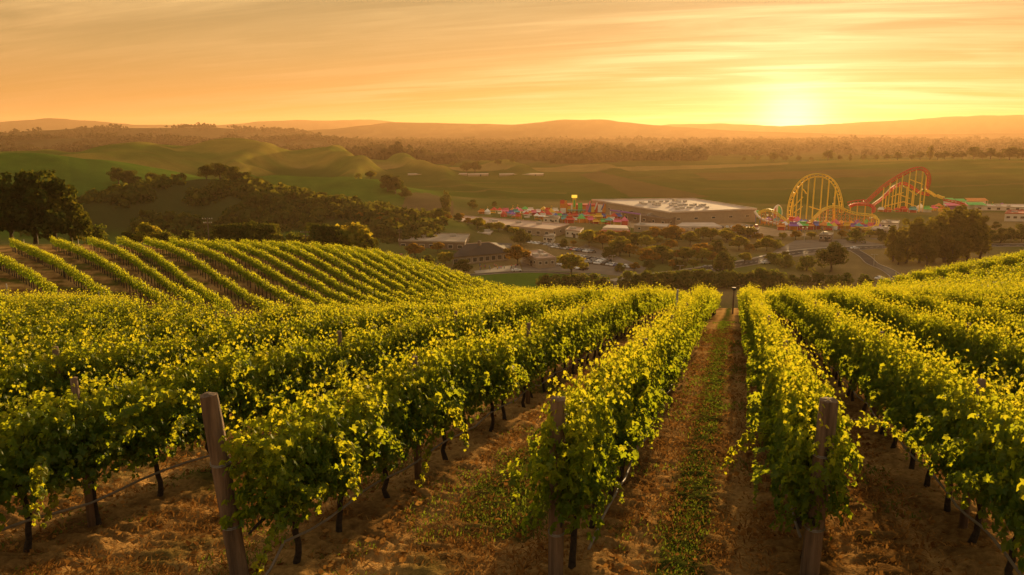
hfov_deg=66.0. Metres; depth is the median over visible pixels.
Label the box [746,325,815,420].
grape vine
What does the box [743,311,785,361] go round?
grape vine
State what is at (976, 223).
tall tree
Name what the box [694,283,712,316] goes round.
grape vine
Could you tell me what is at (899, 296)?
grape vine
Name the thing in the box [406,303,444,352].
grape vine
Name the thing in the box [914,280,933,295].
grape vine
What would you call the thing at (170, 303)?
grape vine
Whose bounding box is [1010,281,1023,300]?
grape vine
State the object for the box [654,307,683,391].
grape vine
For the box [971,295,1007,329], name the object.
grape vine
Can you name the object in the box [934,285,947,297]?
grape vine
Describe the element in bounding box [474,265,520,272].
patio
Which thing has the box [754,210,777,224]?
water slide
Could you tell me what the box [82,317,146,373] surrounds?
grape vine
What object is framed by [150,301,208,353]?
grape vine
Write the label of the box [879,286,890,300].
grape vine
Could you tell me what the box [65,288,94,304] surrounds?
grape vine
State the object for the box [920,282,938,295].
grape vine
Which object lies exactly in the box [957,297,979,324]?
grape vine
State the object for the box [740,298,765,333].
grape vine
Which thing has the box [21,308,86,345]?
grape vine
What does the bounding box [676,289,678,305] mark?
pale stake
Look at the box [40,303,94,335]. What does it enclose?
grape vine
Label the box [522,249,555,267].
flat roofed block
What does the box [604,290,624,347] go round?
grape vine
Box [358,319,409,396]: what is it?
grape vine
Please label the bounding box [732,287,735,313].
marker post
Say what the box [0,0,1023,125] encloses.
sky
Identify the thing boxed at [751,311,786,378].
grape vine
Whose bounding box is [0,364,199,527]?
grape vine
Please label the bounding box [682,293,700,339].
grape vine
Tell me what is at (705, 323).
grape vine
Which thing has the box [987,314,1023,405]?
grape vine
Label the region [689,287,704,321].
grape vine
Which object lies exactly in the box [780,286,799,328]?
grape vine
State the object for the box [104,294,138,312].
grape vine
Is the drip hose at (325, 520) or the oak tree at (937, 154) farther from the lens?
the oak tree at (937, 154)
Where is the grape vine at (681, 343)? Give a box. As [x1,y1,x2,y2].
[648,309,691,398]
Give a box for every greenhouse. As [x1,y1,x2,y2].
[468,173,488,175]
[499,173,514,175]
[522,173,543,175]
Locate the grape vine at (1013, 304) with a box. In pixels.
[1003,288,1023,318]
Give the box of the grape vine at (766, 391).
[746,335,825,450]
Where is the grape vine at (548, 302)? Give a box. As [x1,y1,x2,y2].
[538,289,558,321]
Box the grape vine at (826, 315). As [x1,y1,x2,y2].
[816,302,851,375]
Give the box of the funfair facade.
[560,195,605,213]
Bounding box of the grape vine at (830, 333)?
[817,314,853,386]
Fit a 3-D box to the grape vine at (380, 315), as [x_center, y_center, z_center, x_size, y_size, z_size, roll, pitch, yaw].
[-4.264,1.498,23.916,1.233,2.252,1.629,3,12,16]
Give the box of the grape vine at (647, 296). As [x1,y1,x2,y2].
[637,283,652,323]
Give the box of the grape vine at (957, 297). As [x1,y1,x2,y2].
[950,286,968,305]
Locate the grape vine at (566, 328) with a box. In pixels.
[543,301,575,384]
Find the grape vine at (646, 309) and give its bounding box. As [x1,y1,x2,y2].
[631,287,648,327]
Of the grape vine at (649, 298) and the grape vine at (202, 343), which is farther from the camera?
the grape vine at (649, 298)
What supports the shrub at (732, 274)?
on the ground
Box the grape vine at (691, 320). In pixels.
[670,304,692,336]
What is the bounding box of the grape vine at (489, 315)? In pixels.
[471,300,496,342]
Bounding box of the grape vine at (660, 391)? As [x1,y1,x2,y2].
[595,326,667,481]
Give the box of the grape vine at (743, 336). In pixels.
[741,300,771,348]
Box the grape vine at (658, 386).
[621,323,672,423]
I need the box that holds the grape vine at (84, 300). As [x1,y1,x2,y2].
[70,293,105,310]
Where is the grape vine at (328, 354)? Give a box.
[288,319,357,416]
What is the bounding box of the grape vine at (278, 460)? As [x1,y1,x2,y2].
[218,358,361,574]
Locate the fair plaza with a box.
[605,214,818,235]
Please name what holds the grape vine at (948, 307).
on the ground
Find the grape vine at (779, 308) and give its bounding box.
[775,291,785,323]
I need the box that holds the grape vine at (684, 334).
[652,306,694,369]
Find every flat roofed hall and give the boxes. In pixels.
[398,233,469,249]
[461,215,568,236]
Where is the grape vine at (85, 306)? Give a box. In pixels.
[57,299,97,315]
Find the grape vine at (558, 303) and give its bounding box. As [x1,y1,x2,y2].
[548,291,563,312]
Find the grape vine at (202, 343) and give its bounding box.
[156,312,220,379]
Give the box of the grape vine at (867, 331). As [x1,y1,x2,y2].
[847,310,908,423]
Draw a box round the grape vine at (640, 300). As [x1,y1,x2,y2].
[626,287,646,330]
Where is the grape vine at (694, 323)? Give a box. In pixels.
[677,294,703,352]
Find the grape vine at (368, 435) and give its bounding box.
[275,355,405,532]
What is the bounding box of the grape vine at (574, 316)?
[553,298,583,378]
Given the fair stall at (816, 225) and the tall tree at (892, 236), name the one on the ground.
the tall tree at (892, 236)
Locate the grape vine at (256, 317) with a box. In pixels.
[228,301,262,339]
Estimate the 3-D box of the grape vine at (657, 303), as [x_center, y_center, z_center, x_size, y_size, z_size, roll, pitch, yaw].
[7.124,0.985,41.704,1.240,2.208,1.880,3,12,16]
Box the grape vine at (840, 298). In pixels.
[833,286,855,311]
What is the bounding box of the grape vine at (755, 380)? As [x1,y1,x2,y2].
[746,322,800,398]
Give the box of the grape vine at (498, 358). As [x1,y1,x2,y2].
[472,316,526,431]
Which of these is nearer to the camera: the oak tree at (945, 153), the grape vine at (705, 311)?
the grape vine at (705, 311)
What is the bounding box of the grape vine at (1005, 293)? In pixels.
[999,283,1022,299]
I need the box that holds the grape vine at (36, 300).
[6,289,50,306]
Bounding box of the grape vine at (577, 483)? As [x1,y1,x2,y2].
[500,346,638,568]
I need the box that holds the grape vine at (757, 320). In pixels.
[742,301,777,355]
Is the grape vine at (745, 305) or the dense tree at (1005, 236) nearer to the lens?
the grape vine at (745, 305)
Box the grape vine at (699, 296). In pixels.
[686,288,708,324]
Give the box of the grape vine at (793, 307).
[787,287,810,336]
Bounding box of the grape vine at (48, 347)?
[0,317,112,391]
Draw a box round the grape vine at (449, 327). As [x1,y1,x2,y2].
[428,309,464,353]
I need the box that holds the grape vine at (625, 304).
[609,287,631,341]
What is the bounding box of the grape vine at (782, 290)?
[776,284,790,324]
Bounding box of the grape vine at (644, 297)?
[634,283,651,324]
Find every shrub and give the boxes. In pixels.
[83,223,109,243]
[157,229,177,241]
[174,230,195,247]
[280,231,304,252]
[354,173,361,178]
[420,255,436,262]
[535,274,553,287]
[544,274,563,287]
[556,275,574,287]
[569,273,584,287]
[575,273,590,286]
[585,272,602,287]
[595,276,613,289]
[614,263,625,271]
[615,270,641,288]
[628,274,647,289]
[637,270,656,287]
[647,272,666,287]
[657,271,677,287]
[663,270,684,288]
[670,269,699,288]
[683,268,704,287]
[693,268,714,287]
[704,272,725,287]
[712,272,732,287]
[722,269,742,288]
[731,271,752,288]
[736,271,760,288]
[748,266,770,288]
[756,268,781,289]
[767,252,781,264]
[771,270,790,288]
[773,239,784,248]
[775,254,796,267]
[788,274,800,283]
[796,255,817,271]
[798,274,812,284]
[809,272,826,286]
[825,274,839,285]
[836,272,854,284]
[846,229,866,242]
[857,274,874,285]
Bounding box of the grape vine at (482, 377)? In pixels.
[441,315,495,445]
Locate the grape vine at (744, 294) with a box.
[739,286,750,303]
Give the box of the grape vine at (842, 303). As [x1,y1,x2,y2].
[841,287,854,315]
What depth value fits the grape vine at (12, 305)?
29.52 m
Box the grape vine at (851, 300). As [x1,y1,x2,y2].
[840,291,864,319]
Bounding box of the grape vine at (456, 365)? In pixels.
[415,323,477,487]
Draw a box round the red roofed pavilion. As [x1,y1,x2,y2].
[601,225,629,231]
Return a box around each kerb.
[469,271,602,275]
[576,243,1023,289]
[849,250,899,286]
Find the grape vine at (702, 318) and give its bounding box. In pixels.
[680,288,704,324]
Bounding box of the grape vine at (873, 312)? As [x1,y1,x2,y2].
[863,295,895,327]
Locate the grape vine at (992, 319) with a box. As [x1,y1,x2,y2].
[983,298,1015,330]
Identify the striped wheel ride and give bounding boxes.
[772,205,781,221]
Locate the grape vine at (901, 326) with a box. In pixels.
[889,303,929,341]
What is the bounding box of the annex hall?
[622,211,675,225]
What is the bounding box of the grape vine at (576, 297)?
[563,287,579,312]
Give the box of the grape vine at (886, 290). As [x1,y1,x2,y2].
[879,285,899,301]
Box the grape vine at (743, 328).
[741,298,769,337]
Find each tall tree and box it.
[883,225,899,261]
[891,235,906,264]
[894,218,920,262]
[911,216,933,262]
[918,230,937,265]
[924,212,947,262]
[926,145,933,159]
[936,206,964,262]
[943,227,963,263]
[948,204,977,261]
[960,208,986,260]
[977,215,992,258]
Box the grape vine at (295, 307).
[259,299,302,337]
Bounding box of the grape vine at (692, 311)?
[671,295,700,346]
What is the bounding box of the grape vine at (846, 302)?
[838,290,862,318]
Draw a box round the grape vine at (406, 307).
[388,295,425,328]
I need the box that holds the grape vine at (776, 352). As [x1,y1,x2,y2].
[758,330,813,427]
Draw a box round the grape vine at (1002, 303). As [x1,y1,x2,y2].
[994,288,1023,313]
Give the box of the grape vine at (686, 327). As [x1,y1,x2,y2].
[659,307,696,362]
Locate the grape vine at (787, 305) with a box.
[783,286,801,332]
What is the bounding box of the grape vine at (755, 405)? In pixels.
[720,340,845,473]
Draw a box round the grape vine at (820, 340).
[815,312,849,379]
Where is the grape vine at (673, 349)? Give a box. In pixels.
[647,318,688,390]
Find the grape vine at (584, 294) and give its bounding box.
[574,282,587,308]
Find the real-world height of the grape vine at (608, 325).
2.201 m
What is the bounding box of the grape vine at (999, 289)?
[985,283,1003,297]
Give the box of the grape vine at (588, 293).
[579,283,596,307]
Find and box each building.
[477,229,492,234]
[543,215,559,222]
[543,234,555,242]
[565,226,583,237]
[634,222,669,231]
[736,227,759,237]
[819,232,832,241]
[880,220,899,228]
[975,204,1023,210]
[1004,210,1023,220]
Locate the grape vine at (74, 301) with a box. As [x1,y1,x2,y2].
[50,288,84,310]
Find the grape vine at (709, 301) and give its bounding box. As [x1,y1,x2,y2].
[699,285,713,305]
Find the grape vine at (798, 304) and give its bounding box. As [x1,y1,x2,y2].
[789,290,812,342]
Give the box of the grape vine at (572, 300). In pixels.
[560,290,580,312]
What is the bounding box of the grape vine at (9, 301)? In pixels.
[0,295,23,305]
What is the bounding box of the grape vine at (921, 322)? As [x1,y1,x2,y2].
[905,306,944,357]
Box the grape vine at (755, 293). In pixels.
[746,284,764,301]
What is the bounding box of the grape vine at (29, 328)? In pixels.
[0,310,48,357]
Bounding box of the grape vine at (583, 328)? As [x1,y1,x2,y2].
[561,297,596,373]
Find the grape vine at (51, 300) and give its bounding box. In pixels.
[24,288,60,309]
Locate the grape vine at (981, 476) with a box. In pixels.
[940,373,1023,574]
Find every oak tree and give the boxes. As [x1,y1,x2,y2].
[106,167,124,183]
[116,170,141,183]
[145,172,160,180]
[196,164,213,178]
[207,163,228,178]
[223,166,241,177]
[238,220,269,251]
[241,172,253,177]
[459,162,471,171]
[469,161,481,172]
[769,152,778,160]
[815,241,848,271]
[822,150,834,160]
[892,152,902,159]
[915,151,925,157]
[933,152,942,159]
[941,151,949,158]
[949,152,957,157]
[957,152,967,158]
[966,146,982,158]
[979,153,986,159]
[983,148,997,158]
[1000,146,1017,159]
[1016,148,1023,159]
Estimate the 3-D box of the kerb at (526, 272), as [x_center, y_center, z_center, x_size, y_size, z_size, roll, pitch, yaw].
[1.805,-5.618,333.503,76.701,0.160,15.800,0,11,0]
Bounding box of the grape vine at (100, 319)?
[57,298,122,342]
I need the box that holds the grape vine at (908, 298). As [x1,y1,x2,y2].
[906,289,924,310]
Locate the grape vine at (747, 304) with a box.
[739,289,761,320]
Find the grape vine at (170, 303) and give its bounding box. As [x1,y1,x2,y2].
[151,289,192,312]
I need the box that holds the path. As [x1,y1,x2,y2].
[464,271,607,276]
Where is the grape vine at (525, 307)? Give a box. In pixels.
[512,286,532,326]
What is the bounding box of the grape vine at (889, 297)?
[885,286,898,303]
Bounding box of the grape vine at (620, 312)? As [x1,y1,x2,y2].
[606,296,629,343]
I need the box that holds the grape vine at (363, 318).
[341,300,378,354]
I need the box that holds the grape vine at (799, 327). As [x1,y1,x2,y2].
[796,295,822,352]
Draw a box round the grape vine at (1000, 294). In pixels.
[995,291,1011,298]
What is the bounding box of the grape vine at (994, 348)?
[971,319,1020,401]
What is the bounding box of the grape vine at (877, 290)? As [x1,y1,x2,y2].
[874,282,887,299]
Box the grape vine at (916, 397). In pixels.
[883,333,971,486]
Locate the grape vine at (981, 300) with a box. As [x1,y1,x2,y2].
[972,290,1003,309]
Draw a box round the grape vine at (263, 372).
[221,326,302,434]
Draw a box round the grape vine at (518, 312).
[500,291,528,335]
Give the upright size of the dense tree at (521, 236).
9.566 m
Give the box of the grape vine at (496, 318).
[481,298,513,337]
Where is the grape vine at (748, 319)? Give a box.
[741,290,771,334]
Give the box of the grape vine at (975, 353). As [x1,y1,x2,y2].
[953,308,1021,397]
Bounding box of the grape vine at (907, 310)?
[880,296,917,338]
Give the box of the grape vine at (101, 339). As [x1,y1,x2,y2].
[33,317,129,390]
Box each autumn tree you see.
[404,242,424,258]
[430,242,444,253]
[502,245,530,264]
[593,233,614,248]
[616,230,630,237]
[623,244,638,256]
[629,262,639,270]
[637,248,660,265]
[649,226,660,236]
[659,227,674,239]
[661,239,678,247]
[662,225,684,239]
[668,260,676,266]
[691,246,702,260]
[692,242,712,250]
[706,252,717,262]
[730,224,744,235]
[744,243,754,249]
[751,233,763,238]
[790,230,802,239]
[837,230,847,238]
[852,227,864,232]
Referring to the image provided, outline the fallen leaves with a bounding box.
[0,354,1019,574]
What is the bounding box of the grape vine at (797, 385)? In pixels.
[752,331,864,528]
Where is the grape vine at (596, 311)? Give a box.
[579,296,608,363]
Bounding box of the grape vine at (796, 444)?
[750,360,932,557]
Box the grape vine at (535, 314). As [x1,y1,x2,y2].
[523,289,540,327]
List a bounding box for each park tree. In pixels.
[131,222,161,242]
[334,222,372,249]
[365,171,376,175]
[437,252,454,264]
[470,217,484,229]
[492,222,505,231]
[508,227,518,235]
[556,252,588,274]
[578,230,598,246]
[605,230,619,239]
[608,236,630,245]
[637,235,656,246]
[639,230,653,236]
[653,237,663,244]
[677,247,696,260]
[680,231,700,245]
[687,260,699,267]
[692,248,712,262]
[694,227,709,240]
[705,228,718,240]
[717,230,735,242]
[728,235,749,250]
[737,227,757,238]
[738,252,751,262]
[756,237,778,250]
[778,232,787,239]
[806,232,816,238]
[865,230,875,236]
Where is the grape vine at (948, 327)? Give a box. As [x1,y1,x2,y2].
[926,302,972,369]
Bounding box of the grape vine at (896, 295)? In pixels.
[887,287,911,304]
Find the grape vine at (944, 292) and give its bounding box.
[940,283,957,302]
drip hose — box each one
[2,393,381,530]
[265,335,616,574]
[587,337,696,549]
[787,494,801,537]
[815,348,1022,574]
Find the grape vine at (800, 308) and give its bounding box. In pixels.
[795,295,814,345]
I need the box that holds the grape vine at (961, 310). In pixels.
[944,301,973,322]
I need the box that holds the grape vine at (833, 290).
[829,282,844,305]
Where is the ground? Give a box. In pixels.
[0,115,1023,574]
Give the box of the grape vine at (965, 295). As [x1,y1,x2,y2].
[954,283,982,307]
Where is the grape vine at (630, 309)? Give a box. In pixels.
[615,292,636,338]
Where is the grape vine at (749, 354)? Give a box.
[747,314,801,382]
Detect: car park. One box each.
[520,244,645,275]
[773,238,884,256]
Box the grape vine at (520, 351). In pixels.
[484,315,530,419]
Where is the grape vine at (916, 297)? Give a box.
[910,286,934,313]
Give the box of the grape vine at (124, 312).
[105,293,146,322]
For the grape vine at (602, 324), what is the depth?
26.39 m
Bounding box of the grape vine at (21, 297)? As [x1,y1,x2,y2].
[1,288,29,300]
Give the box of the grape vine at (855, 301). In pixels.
[846,284,869,321]
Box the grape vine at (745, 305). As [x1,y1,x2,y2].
[739,291,758,318]
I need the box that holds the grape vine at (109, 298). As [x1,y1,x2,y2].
[91,291,119,302]
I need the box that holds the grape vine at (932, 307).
[923,294,949,317]
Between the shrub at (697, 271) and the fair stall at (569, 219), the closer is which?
the shrub at (697, 271)
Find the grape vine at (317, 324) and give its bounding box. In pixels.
[292,303,337,350]
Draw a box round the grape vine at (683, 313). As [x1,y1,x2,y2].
[669,296,698,351]
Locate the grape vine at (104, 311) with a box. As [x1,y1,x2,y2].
[65,296,122,322]
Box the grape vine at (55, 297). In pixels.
[39,293,72,300]
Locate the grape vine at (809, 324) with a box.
[800,296,825,359]
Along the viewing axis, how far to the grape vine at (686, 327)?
21.96 m
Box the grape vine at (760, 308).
[747,295,771,343]
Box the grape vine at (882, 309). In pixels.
[870,293,900,332]
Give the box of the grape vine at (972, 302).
[961,285,988,308]
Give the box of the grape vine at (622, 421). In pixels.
[527,343,643,528]
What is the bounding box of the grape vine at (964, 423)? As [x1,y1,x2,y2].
[914,351,1023,543]
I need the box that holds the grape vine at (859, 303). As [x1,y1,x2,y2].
[854,290,880,322]
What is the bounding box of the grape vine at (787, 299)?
[781,290,797,329]
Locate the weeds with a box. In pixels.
[1,318,990,574]
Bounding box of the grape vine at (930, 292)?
[927,287,942,298]
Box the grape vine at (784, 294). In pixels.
[776,285,789,324]
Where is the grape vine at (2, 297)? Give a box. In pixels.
[0,288,11,301]
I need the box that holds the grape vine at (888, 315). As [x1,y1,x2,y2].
[874,301,905,331]
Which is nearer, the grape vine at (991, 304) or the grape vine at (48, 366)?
the grape vine at (48, 366)
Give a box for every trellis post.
[52,346,62,396]
[70,377,95,526]
[337,331,344,418]
[411,356,420,478]
[526,323,530,403]
[580,307,583,366]
[832,312,839,376]
[870,331,883,423]
[958,378,985,528]
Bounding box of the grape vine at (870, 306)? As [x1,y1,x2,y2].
[858,288,886,324]
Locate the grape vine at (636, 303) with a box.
[624,282,643,333]
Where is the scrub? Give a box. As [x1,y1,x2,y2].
[19,173,450,243]
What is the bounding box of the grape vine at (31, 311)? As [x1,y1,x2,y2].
[3,299,48,321]
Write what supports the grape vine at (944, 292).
on the ground
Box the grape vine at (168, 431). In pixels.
[90,340,230,496]
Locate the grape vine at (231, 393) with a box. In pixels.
[146,321,271,472]
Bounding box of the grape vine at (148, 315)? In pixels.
[122,296,177,329]
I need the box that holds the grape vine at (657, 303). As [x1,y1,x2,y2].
[644,286,658,322]
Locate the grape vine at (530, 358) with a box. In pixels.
[505,317,545,407]
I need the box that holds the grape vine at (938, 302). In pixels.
[933,295,956,315]
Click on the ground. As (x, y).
(764, 181)
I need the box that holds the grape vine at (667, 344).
[636,313,682,415]
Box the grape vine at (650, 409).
[609,325,657,458]
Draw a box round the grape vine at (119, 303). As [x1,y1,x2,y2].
[83,289,127,314]
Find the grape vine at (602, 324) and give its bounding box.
[587,299,606,358]
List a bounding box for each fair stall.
[500,211,506,216]
[501,208,508,213]
[523,211,529,217]
[538,213,545,218]
[560,215,567,222]
[564,216,574,222]
[577,212,585,222]
[585,216,594,222]
[592,219,598,223]
[595,213,602,219]
[599,218,607,223]
[604,217,612,224]
[613,218,620,224]
[621,214,628,224]
[777,223,785,230]
[788,222,798,229]
[798,221,808,229]
[805,222,813,229]
[812,221,820,228]
[819,222,826,229]
[830,216,839,228]
[830,220,837,229]
[842,222,850,228]
[884,207,892,211]
[899,206,907,211]
[908,206,917,212]
[921,206,932,211]
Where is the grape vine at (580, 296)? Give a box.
[570,285,584,307]
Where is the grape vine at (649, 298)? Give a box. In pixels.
[639,284,654,323]
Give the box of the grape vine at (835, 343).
[823,311,869,395]
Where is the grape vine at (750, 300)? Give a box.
[741,291,771,323]
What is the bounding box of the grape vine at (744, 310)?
[740,285,763,320]
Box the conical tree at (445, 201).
[439,190,451,211]
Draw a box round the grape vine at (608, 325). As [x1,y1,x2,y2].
[591,296,611,355]
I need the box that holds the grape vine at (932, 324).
[920,302,965,360]
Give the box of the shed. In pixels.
[871,226,890,233]
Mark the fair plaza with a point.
(765, 231)
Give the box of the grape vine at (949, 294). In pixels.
[944,282,962,305]
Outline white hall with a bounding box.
[592,198,756,224]
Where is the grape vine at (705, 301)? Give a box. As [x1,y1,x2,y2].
[694,284,712,319]
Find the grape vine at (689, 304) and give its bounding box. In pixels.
[677,291,701,332]
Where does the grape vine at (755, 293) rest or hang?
on the ground
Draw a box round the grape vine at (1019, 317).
[994,302,1023,338]
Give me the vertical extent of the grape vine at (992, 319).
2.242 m
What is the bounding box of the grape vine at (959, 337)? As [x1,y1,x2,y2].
[936,311,993,381]
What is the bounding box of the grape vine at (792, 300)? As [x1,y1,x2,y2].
[784,285,804,320]
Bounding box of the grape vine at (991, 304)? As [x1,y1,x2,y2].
[983,289,1004,312]
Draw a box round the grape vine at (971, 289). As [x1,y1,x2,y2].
[965,284,984,295]
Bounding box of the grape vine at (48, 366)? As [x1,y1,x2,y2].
[0,320,98,409]
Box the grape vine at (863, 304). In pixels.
[853,290,878,320]
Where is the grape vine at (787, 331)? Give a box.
[746,311,805,388]
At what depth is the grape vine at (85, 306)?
28.63 m
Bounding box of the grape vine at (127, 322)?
[104,302,146,334]
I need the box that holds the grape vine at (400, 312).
[374,299,406,326]
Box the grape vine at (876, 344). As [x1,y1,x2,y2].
[847,321,913,434]
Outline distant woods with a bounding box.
[0,122,1023,163]
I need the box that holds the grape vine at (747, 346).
[744,314,780,356]
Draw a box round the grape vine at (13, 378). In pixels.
[0,334,49,418]
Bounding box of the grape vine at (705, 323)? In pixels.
[684,295,706,330]
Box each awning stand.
[944,203,967,208]
[965,198,987,203]
[965,202,985,208]
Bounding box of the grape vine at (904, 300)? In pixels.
[898,290,915,308]
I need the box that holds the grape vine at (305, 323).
[262,302,319,361]
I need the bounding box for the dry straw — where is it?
[0,327,1023,574]
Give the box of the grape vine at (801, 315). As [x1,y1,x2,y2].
[793,293,819,348]
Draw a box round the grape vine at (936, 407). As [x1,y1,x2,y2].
[903,349,992,511]
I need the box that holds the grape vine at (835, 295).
[830,291,846,305]
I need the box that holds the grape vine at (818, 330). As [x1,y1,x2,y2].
[808,297,837,369]
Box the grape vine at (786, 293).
[779,285,799,326]
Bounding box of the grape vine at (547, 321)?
[520,299,571,391]
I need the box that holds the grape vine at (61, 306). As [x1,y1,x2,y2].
[25,290,74,318]
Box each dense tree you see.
[0,169,72,243]
[0,184,47,238]
[0,195,20,222]
[28,177,92,240]
[55,199,93,243]
[121,231,135,241]
[209,224,231,249]
[225,223,252,249]
[255,223,285,250]
[302,222,334,253]
[316,224,346,253]
[354,237,382,259]
[379,174,393,190]
[387,176,406,193]
[398,188,412,198]
[434,208,444,217]
[452,259,472,272]
[453,213,462,221]
[467,200,477,208]
[509,229,531,245]
[558,239,568,246]
[601,247,616,258]
[611,241,627,255]
[627,233,639,244]
[642,259,654,267]
[653,245,673,262]
[672,259,687,269]
[673,233,681,241]
[709,240,727,252]
[712,250,736,271]
[781,251,788,257]
[875,228,883,235]
[877,232,888,241]
[988,230,1000,241]
[990,222,1001,229]
[993,227,1010,242]
[1002,227,1021,242]
[1011,223,1023,242]
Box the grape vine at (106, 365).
[43,317,148,395]
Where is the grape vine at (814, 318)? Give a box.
[804,300,835,365]
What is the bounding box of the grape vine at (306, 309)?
[287,296,323,320]
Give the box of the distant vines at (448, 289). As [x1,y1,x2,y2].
[0,235,1023,499]
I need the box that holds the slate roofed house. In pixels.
[452,240,511,264]
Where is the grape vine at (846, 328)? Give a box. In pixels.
[835,302,875,400]
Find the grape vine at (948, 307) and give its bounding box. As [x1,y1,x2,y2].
[938,295,975,322]
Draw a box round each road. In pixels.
[581,244,1023,290]
[850,250,899,282]
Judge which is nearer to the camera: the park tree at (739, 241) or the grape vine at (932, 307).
the grape vine at (932, 307)
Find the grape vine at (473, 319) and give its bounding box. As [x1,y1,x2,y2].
[450,299,490,343]
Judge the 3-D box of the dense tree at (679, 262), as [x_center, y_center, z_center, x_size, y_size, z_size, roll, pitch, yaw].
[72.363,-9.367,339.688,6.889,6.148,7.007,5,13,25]
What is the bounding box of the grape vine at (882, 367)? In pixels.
[858,328,927,447]
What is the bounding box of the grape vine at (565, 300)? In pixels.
[557,290,572,310]
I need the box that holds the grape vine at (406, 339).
[381,306,427,361]
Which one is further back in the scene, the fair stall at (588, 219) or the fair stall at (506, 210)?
the fair stall at (506, 210)
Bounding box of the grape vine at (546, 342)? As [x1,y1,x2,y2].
[509,317,563,397]
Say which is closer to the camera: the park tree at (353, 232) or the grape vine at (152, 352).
the grape vine at (152, 352)
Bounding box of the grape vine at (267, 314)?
[244,301,291,330]
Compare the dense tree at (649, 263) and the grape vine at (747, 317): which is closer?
the grape vine at (747, 317)
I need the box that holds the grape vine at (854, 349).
[839,320,883,410]
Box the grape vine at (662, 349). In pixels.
[631,313,680,409]
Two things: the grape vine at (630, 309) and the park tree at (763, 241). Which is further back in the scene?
the park tree at (763, 241)
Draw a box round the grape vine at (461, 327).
[438,298,471,346]
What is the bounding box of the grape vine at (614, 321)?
[597,294,618,350]
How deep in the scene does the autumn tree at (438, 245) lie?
383.09 m
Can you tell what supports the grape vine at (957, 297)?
on the ground
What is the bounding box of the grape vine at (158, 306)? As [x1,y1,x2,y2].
[128,296,165,315]
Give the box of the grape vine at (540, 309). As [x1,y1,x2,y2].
[530,293,547,320]
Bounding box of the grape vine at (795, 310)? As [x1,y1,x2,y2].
[788,293,806,339]
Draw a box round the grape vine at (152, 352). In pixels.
[112,322,203,396]
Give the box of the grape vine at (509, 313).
[498,300,519,335]
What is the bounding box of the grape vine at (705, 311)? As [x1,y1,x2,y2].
[683,294,708,324]
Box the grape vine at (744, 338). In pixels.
[741,301,773,351]
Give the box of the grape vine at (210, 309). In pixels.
[190,299,222,324]
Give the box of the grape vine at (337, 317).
[307,302,359,360]
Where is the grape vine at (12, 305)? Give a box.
[1,292,33,311]
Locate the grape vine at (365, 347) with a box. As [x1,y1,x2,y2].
[328,310,391,389]
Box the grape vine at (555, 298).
[541,284,560,315]
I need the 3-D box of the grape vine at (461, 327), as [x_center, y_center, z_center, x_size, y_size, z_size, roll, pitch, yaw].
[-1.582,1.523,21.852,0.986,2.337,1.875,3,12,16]
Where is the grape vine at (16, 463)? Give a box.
[0,358,101,552]
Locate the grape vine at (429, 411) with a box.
[376,322,468,471]
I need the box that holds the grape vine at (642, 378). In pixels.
[584,328,654,498]
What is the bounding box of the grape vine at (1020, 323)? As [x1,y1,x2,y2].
[1001,318,1023,338]
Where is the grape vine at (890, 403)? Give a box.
[869,343,949,469]
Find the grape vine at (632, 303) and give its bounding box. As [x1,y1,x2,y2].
[616,290,637,335]
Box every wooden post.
[200,392,248,574]
[548,395,565,574]
[800,397,838,574]
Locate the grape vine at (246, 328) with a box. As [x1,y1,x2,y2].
[197,305,260,362]
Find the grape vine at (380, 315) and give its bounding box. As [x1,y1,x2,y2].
[357,302,393,336]
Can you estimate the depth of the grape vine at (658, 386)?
13.66 m
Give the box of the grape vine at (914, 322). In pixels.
[904,304,943,352]
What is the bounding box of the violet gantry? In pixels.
[610,210,640,221]
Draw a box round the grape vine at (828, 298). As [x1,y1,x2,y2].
[826,285,841,306]
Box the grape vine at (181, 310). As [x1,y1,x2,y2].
[153,299,200,330]
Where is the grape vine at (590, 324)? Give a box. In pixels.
[567,301,601,367]
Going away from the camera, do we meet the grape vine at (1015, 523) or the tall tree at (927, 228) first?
the grape vine at (1015, 523)
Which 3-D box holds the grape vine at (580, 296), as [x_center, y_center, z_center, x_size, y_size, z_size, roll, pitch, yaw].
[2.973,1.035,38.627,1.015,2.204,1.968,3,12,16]
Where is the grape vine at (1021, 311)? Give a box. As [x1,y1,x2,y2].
[1013,297,1023,318]
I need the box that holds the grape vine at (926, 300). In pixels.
[914,289,943,315]
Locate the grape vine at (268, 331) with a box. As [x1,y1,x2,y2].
[241,306,291,355]
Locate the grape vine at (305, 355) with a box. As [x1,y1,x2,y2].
[253,315,350,419]
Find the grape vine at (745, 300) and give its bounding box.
[738,286,757,312]
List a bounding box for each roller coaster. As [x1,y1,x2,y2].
[758,203,879,230]
[787,173,843,219]
[847,167,966,211]
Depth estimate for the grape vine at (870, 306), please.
28.45 m
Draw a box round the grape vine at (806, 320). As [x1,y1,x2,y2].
[797,296,822,357]
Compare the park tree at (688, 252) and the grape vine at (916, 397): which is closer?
the grape vine at (916, 397)
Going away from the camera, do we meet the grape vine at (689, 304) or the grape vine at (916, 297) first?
the grape vine at (689, 304)
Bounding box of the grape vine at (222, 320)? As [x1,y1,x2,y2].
[191,302,237,339]
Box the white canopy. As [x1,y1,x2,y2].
[677,223,721,232]
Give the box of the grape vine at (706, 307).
[691,290,710,322]
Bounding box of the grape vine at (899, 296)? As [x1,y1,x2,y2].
[895,286,912,307]
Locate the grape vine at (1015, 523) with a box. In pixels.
[986,379,1023,573]
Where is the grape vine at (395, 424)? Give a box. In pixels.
[344,348,426,497]
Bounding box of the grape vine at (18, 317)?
[0,302,29,330]
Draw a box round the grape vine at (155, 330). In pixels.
[129,308,185,368]
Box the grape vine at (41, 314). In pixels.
[16,305,69,331]

